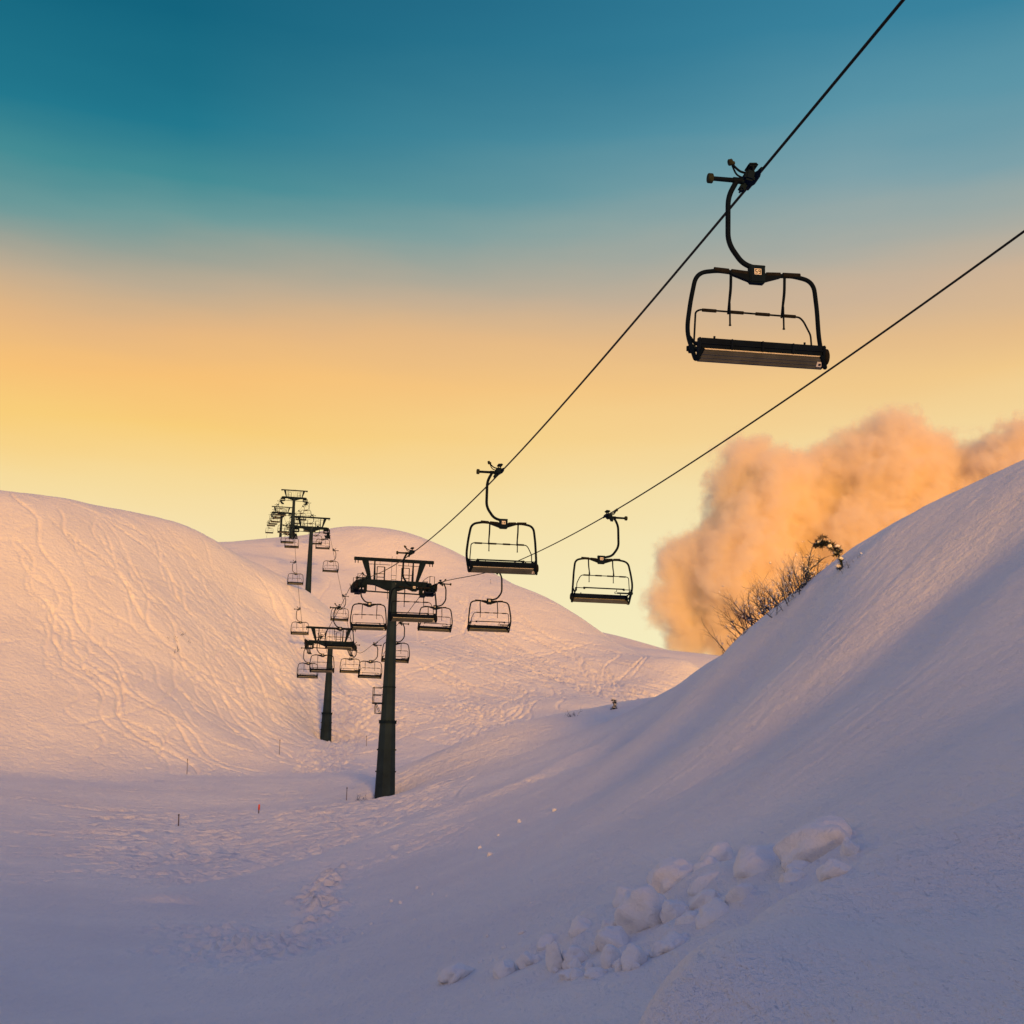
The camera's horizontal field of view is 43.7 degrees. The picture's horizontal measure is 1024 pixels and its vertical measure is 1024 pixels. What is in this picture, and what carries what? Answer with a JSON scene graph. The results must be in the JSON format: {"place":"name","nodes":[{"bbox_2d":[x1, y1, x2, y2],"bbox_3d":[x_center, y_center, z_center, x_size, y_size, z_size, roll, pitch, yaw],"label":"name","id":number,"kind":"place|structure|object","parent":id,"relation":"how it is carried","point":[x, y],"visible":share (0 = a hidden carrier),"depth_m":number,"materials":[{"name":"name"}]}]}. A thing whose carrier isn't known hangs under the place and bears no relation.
{"place":"outdoors","nodes":[
{"label":"outdoors","id":0,"kind":"place"},
{"bbox_2d":[0,460,1023,1023],"bbox_3d":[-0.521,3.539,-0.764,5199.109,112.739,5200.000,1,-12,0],"label":"ground","id":1,"kind":"structure","parent":0,"point":[872,694],"depth_m":40.67,"materials":[{"name":"white snow"}]},
{"bbox_2d":[271,506,291,536],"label":"lift pylon","id":2,"kind":"object","parent":1,"relation":"on","point":[289,514],"visible":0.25,"depth_m":315.49,"materials":[{"name":"metal"}]},
{"bbox_2d":[280,489,307,537],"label":"lift pylon","id":3,"kind":"object","parent":1,"relation":"on","point":[294,499],"visible":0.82,"depth_m":245.03,"materials":[{"name":"metal"}]},
{"bbox_2d":[292,516,330,592],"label":"lift pylon","id":4,"kind":"object","parent":1,"relation":"on","point":[310,529],"visible":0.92,"depth_m":177.31,"materials":[{"name":"metal"}]},
{"bbox_2d":[304,626,356,741],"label":"lift pylon","id":5,"kind":"object","parent":1,"relation":"on","point":[326,727],"visible":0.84,"depth_m":127.82,"materials":[{"name":"metal"}]},
{"bbox_2d":[350,556,437,798],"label":"lift pylon","id":6,"kind":"object","parent":1,"relation":"on","point":[385,771],"visible":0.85,"depth_m":78.81,"materials":[{"name":"metal"}]},
{"bbox_2d":[266,0,904,647],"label":"haul rope","id":7,"kind":"object","parent":6,"relation":"attached to","point":[854,58],"visible":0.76,"depth_m":21.06,"materials":[{"name":"metal"}]},
{"bbox_2d":[273,503,282,518],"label":"lift chair","id":8,"kind":"object","parent":7,"relation":"hanging from","point":[277,517],"visible":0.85,"depth_m":260.93,"materials":[{"name":"black plastic"}]},
{"bbox_2d":[275,499,285,515],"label":"lift chair","id":9,"kind":"object","parent":7,"relation":"hanging from","point":[279,511],"visible":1,"depth_m":242.57,"materials":[{"name":"black plastic"}]},
{"bbox_2d":[277,515,288,533],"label":"lift chair","id":10,"kind":"object","parent":7,"relation":"hanging from","point":[282,528],"visible":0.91,"depth_m":221.09,"materials":[{"name":"black plastic"}]},
{"bbox_2d":[281,523,293,543],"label":"lift chair","id":11,"kind":"object","parent":7,"relation":"hanging from","point":[288,542],"visible":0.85,"depth_m":200.39,"materials":[{"name":"black plastic"}]},
{"bbox_2d":[284,526,298,547],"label":"lift chair","id":12,"kind":"object","parent":7,"relation":"hanging from","point":[289,546],"visible":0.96,"depth_m":182.07,"materials":[{"name":"black plastic"}]},
{"bbox_2d":[287,560,302,584],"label":"lift chair","id":13,"kind":"object","parent":7,"relation":"hanging from","point":[294,583],"visible":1,"depth_m":162.37,"materials":[{"name":"black plastic"}]},
{"bbox_2d":[290,607,308,634],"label":"lift chair","id":14,"kind":"object","parent":7,"relation":"hanging from","point":[299,632],"visible":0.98,"depth_m":143.77,"materials":[{"name":"black plastic"}]},
{"bbox_2d":[297,645,317,678],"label":"lift chair","id":15,"kind":"object","parent":7,"relation":"hanging from","point":[313,676],"visible":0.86,"depth_m":123.19,"materials":[{"name":"black plastic"}]},
{"bbox_2d":[309,634,333,672],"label":"lift chair","id":16,"kind":"object","parent":7,"relation":"hanging from","point":[316,670],"visible":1,"depth_m":104.62,"materials":[{"name":"black plastic"}]},
{"bbox_2d":[325,603,353,649],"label":"lift chair","id":17,"kind":"object","parent":7,"relation":"hanging from","point":[335,646],"visible":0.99,"depth_m":88.80,"materials":[{"name":"black plastic"}]},
{"bbox_2d":[350,572,386,630],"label":"lift chair","id":18,"kind":"object","parent":7,"relation":"hanging from","point":[374,626],"visible":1,"depth_m":70.52,"materials":[{"name":"black plastic"}]},
{"bbox_2d":[388,545,436,622],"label":"lift chair","id":19,"kind":"object","parent":7,"relation":"hanging from","point":[413,617],"visible":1,"depth_m":53.06,"materials":[{"name":"black plastic"}]},
{"bbox_2d":[465,461,538,574],"bbox_3d":[-0.264,0.164,36.039,2.048,3.255,0.681,3,-11,-10],"label":"lift chair","id":20,"kind":"object","parent":7,"relation":"hanging from","point":[506,567],"visible":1,"depth_m":35.81,"materials":[{"name":"black metal"}]},
{"bbox_2d":[685,159,829,369],"bbox_3d":[3.567,-3.646,18.730,2.048,3.255,0.681,3,-12,-7],"label":"lift chair","id":21,"kind":"object","parent":7,"relation":"hanging from","point":[757,353],"visible":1,"depth_m":18.49,"materials":[{"name":"paint"}]},
{"bbox_2d":[286,230,1023,652],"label":"haul rope","id":22,"kind":"object","parent":6,"relation":"attached to","point":[780,402],"visible":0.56,"depth_m":28.01,"materials":[{"name":"metal"}]},
{"bbox_2d":[313,525,321,544],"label":"lift chair","id":23,"kind":"object","parent":22,"relation":"hanging from","point":[319,543],"visible":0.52,"depth_m":206.50,"materials":[{"name":"black plastic"}]},
{"bbox_2d":[315,538,329,549],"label":"lift chair","id":24,"kind":"object","parent":22,"relation":"hanging from","point":[322,547],"visible":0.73,"depth_m":187.99,"materials":[{"name":"black plastic"}]},
{"bbox_2d":[322,548,338,572],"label":"lift chair","id":25,"kind":"object","parent":22,"relation":"hanging from","point":[334,571],"visible":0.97,"depth_m":168.14,"materials":[{"name":"black plastic"}]},
{"bbox_2d":[330,594,348,621],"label":"lift chair","id":26,"kind":"object","parent":22,"relation":"hanging from","point":[339,619],"visible":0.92,"depth_m":148.25,"materials":[{"name":"black plastic"}]},
{"bbox_2d":[339,642,359,672],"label":"lift chair","id":27,"kind":"object","parent":22,"relation":"hanging from","point":[348,671],"visible":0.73,"depth_m":131.27,"materials":[{"name":"black plastic"}]},
{"bbox_2d":[358,642,381,678],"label":"lift chair","id":28,"kind":"object","parent":22,"relation":"hanging from","point":[376,676],"visible":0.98,"depth_m":111.89,"materials":[{"name":"black plastic"}]},
{"bbox_2d":[381,622,409,662],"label":"lift chair","id":29,"kind":"object","parent":22,"relation":"hanging from","point":[403,660],"visible":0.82,"depth_m":95.17,"materials":[{"name":"black metal"}]},
{"bbox_2d":[417,579,452,632],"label":"lift chair","id":30,"kind":"object","parent":22,"relation":"hanging from","point":[436,629],"visible":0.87,"depth_m":77.38,"materials":[{"name":"black metal"}]},
{"bbox_2d":[467,573,510,632],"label":"lift chair","id":31,"kind":"object","parent":22,"relation":"hanging from","point":[487,628],"visible":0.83,"depth_m":61.11,"materials":[{"name":"black metal"}]},
{"bbox_2d":[570,510,632,604],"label":"lift chair","id":32,"kind":"object","parent":22,"relation":"hanging from","point":[599,598],"visible":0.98,"depth_m":42.69,"materials":[{"name":"black metal"}]},
{"bbox_2d":[437,963,474,983],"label":"snow block","id":33,"kind":"object","parent":1,"relation":"on","point":[453,973],"depth_m":19.54,"materials":[{"name":"white snow"}]},
{"bbox_2d":[493,958,515,978],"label":"snow block","id":34,"kind":"object","parent":1,"relation":"on","point":[504,968],"depth_m":18.37,"materials":[{"name":"white snow"}]},
{"bbox_2d":[515,951,532,968],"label":"snow block","id":35,"kind":"object","parent":1,"relation":"on","point":[524,959],"depth_m":18.35,"materials":[{"name":"white snow"}]},
{"bbox_2d":[531,954,540,962],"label":"snow block","id":36,"kind":"object","parent":1,"relation":"on","point":[536,958],"depth_m":18.34,"materials":[{"name":"white snow"}]},
{"bbox_2d":[536,933,556,950],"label":"snow block","id":37,"kind":"object","parent":1,"relation":"on","point":[544,940],"depth_m":18.99,"materials":[{"name":"white snow"}]},
{"bbox_2d":[545,941,562,971],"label":"snow block","id":38,"kind":"object","parent":1,"relation":"on","point":[553,957],"depth_m":17.27,"materials":[{"name":"white snow"}]},
{"bbox_2d":[552,967,558,972],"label":"snow block","id":39,"kind":"object","parent":1,"relation":"on","point":[555,969],"depth_m":17.19,"materials":[{"name":"white snow"}]},
{"bbox_2d":[558,968,571,980],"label":"snow block","id":40,"kind":"object","parent":1,"relation":"on","point":[563,975],"depth_m":16.45,"materials":[{"name":"white snow"}]},
{"bbox_2d":[567,958,582,968],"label":"snow block","id":41,"kind":"object","parent":1,"relation":"on","point":[575,962],"depth_m":16.78,"materials":[{"name":"white snow"}]},
{"bbox_2d":[562,945,588,968],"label":"snow block","id":42,"kind":"object","parent":1,"relation":"on","point":[570,953],"depth_m":17.19,"materials":[{"name":"white snow"}]},
{"bbox_2d":[569,967,583,980],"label":"snow block","id":43,"kind":"object","parent":1,"relation":"on","point":[575,973],"depth_m":16.21,"materials":[{"name":"white snow"}]},
{"bbox_2d":[568,916,591,937],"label":"snow block","id":44,"kind":"object","parent":1,"relation":"on","point":[579,924],"depth_m":18.55,"materials":[{"name":"white snow"}]},
{"bbox_2d":[585,962,593,969],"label":"snow block","id":45,"kind":"object","parent":1,"relation":"on","point":[588,965],"depth_m":16.57,"materials":[{"name":"white snow"}]},
{"bbox_2d":[589,942,597,953],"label":"snow block","id":46,"kind":"object","parent":1,"relation":"on","point":[593,948],"depth_m":17.43,"materials":[{"name":"white snow"}]},
{"bbox_2d":[584,967,607,978],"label":"snow block","id":47,"kind":"object","parent":1,"relation":"on","point":[592,972],"depth_m":15.91,"materials":[{"name":"white snow"}]},
{"bbox_2d":[601,919,616,927],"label":"snow block","id":48,"kind":"object","parent":1,"relation":"on","point":[607,922],"depth_m":18.06,"materials":[{"name":"white snow"}]},
{"bbox_2d":[600,944,621,968],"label":"snow block","id":49,"kind":"object","parent":1,"relation":"on","point":[610,954],"depth_m":16.32,"materials":[{"name":"white snow"}]},
{"bbox_2d":[594,926,629,950],"bbox_3d":[1.385,5.864,17.312,0.407,0.516,0.716,-14,-6,-17],"label":"snow block","id":50,"kind":"object","parent":1,"relation":"on","point":[617,936],"depth_m":17.16,"materials":[{"name":"white snow"}]},
{"bbox_2d":[610,698,617,709],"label":"snowy sapling","id":51,"kind":"object","parent":1,"relation":"on","point":[614,703],"visible":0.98,"depth_m":88.56,"materials":[{"name":"green plant"}]},
{"bbox_2d":[614,958,620,966],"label":"snow block","id":52,"kind":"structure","parent":1,"relation":"on","point":[617,961],"depth_m":15.95,"materials":[{"name":"white snow"}]},
{"bbox_2d":[615,963,621,971],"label":"snow block","id":53,"kind":"object","parent":1,"relation":"on","point":[618,966],"depth_m":15.84,"materials":[{"name":"white snow"}]},
{"bbox_2d":[612,885,632,907],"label":"snow block","id":54,"kind":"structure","parent":1,"relation":"on","point":[619,895],"depth_m":19.33,"materials":[{"name":"white snow"}]},
{"bbox_2d":[621,943,646,970],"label":"snow block","id":55,"kind":"object","parent":1,"relation":"on","point":[632,953],"depth_m":15.73,"materials":[{"name":"white snow"}]},
{"bbox_2d":[632,962,639,969],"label":"snow block","id":56,"kind":"object","parent":1,"relation":"on","point":[636,965],"depth_m":15.61,"materials":[{"name":"white snow"}]},
{"bbox_2d":[614,884,666,934],"bbox_3d":[1.893,5.670,17.958,0.770,0.858,0.847,-6,-14,32],"label":"snow block","id":57,"kind":"object","parent":1,"relation":"on","point":[638,909],"depth_m":17.66,"materials":[{"name":"white snow"}]},
{"bbox_2d":[652,940,662,957],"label":"snow block","id":58,"kind":"object","parent":1,"relation":"on","point":[655,949],"depth_m":15.88,"materials":[{"name":"white snow"}]},
{"bbox_2d":[649,931,685,956],"bbox_3d":[1.956,5.487,16.013,0.488,0.342,0.577,-12,-12,-34],"label":"snow block","id":59,"kind":"object","parent":1,"relation":"on","point":[671,940],"depth_m":15.85,"materials":[{"name":"white snow"}]},
{"bbox_2d":[646,857,692,893],"bbox_3d":[2.486,5.625,19.439,0.990,0.710,0.887,-14,-14,-14],"label":"snow block","id":60,"kind":"object","parent":1,"relation":"on","point":[665,875],"depth_m":19.25,"materials":[{"name":"white snow"}]},
{"bbox_2d":[660,899,685,923],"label":"snow block","id":61,"kind":"object","parent":1,"relation":"on","point":[672,909],"depth_m":17.37,"materials":[{"name":"white snow"}]},
{"bbox_2d":[675,910,698,924],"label":"snow block","id":62,"kind":"object","parent":1,"relation":"on","point":[687,917],"depth_m":16.59,"materials":[{"name":"white snow"}]},
{"bbox_2d":[683,905,690,910],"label":"snow block","id":63,"kind":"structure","parent":1,"relation":"on","point":[686,907],"depth_m":17.42,"materials":[{"name":"white snow"}]},
{"bbox_2d":[687,871,719,895],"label":"snow block","id":64,"kind":"object","parent":1,"relation":"on","point":[700,883],"depth_m":18.18,"materials":[{"name":"white snow"}]},
{"bbox_2d":[687,889,719,909],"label":"snow block","id":65,"kind":"object","parent":1,"relation":"on","point":[701,898],"depth_m":17.29,"materials":[{"name":"white snow"}]},
{"bbox_2d":[692,856,719,870],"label":"snow block","id":66,"kind":"object","parent":1,"relation":"on","point":[707,860],"depth_m":19.08,"materials":[{"name":"white snow"}]},
{"bbox_2d":[695,897,728,928],"bbox_3d":[2.580,5.224,16.264,0.510,0.498,0.770,-21,-10,-9],"label":"snow block","id":67,"kind":"object","parent":1,"relation":"on","point":[713,909],"depth_m":16.15,"materials":[{"name":"white snow"}]},
{"bbox_2d":[700,841,733,861],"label":"snow block","id":68,"kind":"object","parent":1,"relation":"on","point":[721,851],"depth_m":19.81,"materials":[{"name":"white snow"}]},
{"bbox_2d":[722,633,736,653],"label":"bare shrub","id":69,"kind":"object","parent":1,"relation":"on","point":[729,640],"visible":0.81,"depth_m":60.80,"materials":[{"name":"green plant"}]},
{"bbox_2d":[725,883,753,903],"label":"snow block","id":70,"kind":"object","parent":1,"relation":"on","point":[741,891],"depth_m":16.14,"materials":[{"name":"white snow"}]},
{"bbox_2d":[701,570,792,651],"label":"bare shrub","id":71,"kind":"object","parent":1,"relation":"on","point":[744,620],"visible":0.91,"depth_m":60.00,"materials":[{"name":"brown plant"}]},
{"bbox_2d":[733,844,776,877],"bbox_3d":[3.452,5.019,18.014,0.755,0.643,1.268,3,-12,-9],"label":"snow block","id":72,"kind":"object","parent":1,"relation":"on","point":[751,860],"depth_m":17.72,"materials":[{"name":"white snow"}]},
{"bbox_2d":[739,575,795,635],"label":"bare shrub","id":73,"kind":"object","parent":1,"relation":"on","point":[765,605],"visible":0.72,"depth_m":56.39,"materials":[{"name":"brown plant"}]},
{"bbox_2d":[778,868,806,882],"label":"snow block","id":74,"kind":"object","parent":1,"relation":"on","point":[792,874],"depth_m":16.13,"materials":[{"name":"white snow"}]},
{"bbox_2d":[749,541,841,617],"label":"bare shrub","id":75,"kind":"object","parent":1,"relation":"on","point":[807,573],"visible":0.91,"depth_m":52.84,"materials":[{"name":"brown plant"}]},
{"bbox_2d":[785,859,810,872],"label":"snow block","id":76,"kind":"object","parent":1,"relation":"on","point":[800,864],"depth_m":16.57,"materials":[{"name":"white snow"}]},
{"bbox_2d":[773,815,851,870],"bbox_3d":[4.083,4.524,17.134,1.102,0.893,1.105,-4,-13,24],"label":"snow block","id":77,"kind":"object","parent":1,"relation":"on","point":[814,839],"depth_m":16.82,"materials":[{"name":"white snow"}]},
{"bbox_2d":[811,534,844,569],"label":"snowy sapling","id":78,"kind":"object","parent":1,"relation":"on","point":[835,549],"visible":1,"depth_m":49.04,"materials":[{"name":"green plant"}]},
{"bbox_2d":[816,858,852,881],"bbox_3d":[2.868,3.187,11.309,0.329,0.237,0.354,-18,-16,2],"label":"snow block","id":79,"kind":"object","parent":1,"relation":"on","point":[831,868],"depth_m":11.21,"materials":[{"name":"white snow"}]},
{"bbox_2d":[840,837,859,855],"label":"snow block","id":80,"kind":"object","parent":1,"relation":"on","point":[849,846],"depth_m":16.05,"materials":[{"name":"white snow"}]},
{"bbox_2d":[0,0,1023,655],"label":"sky","id":81,"kind":"structure","parent":0,"point":[356,256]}
]}

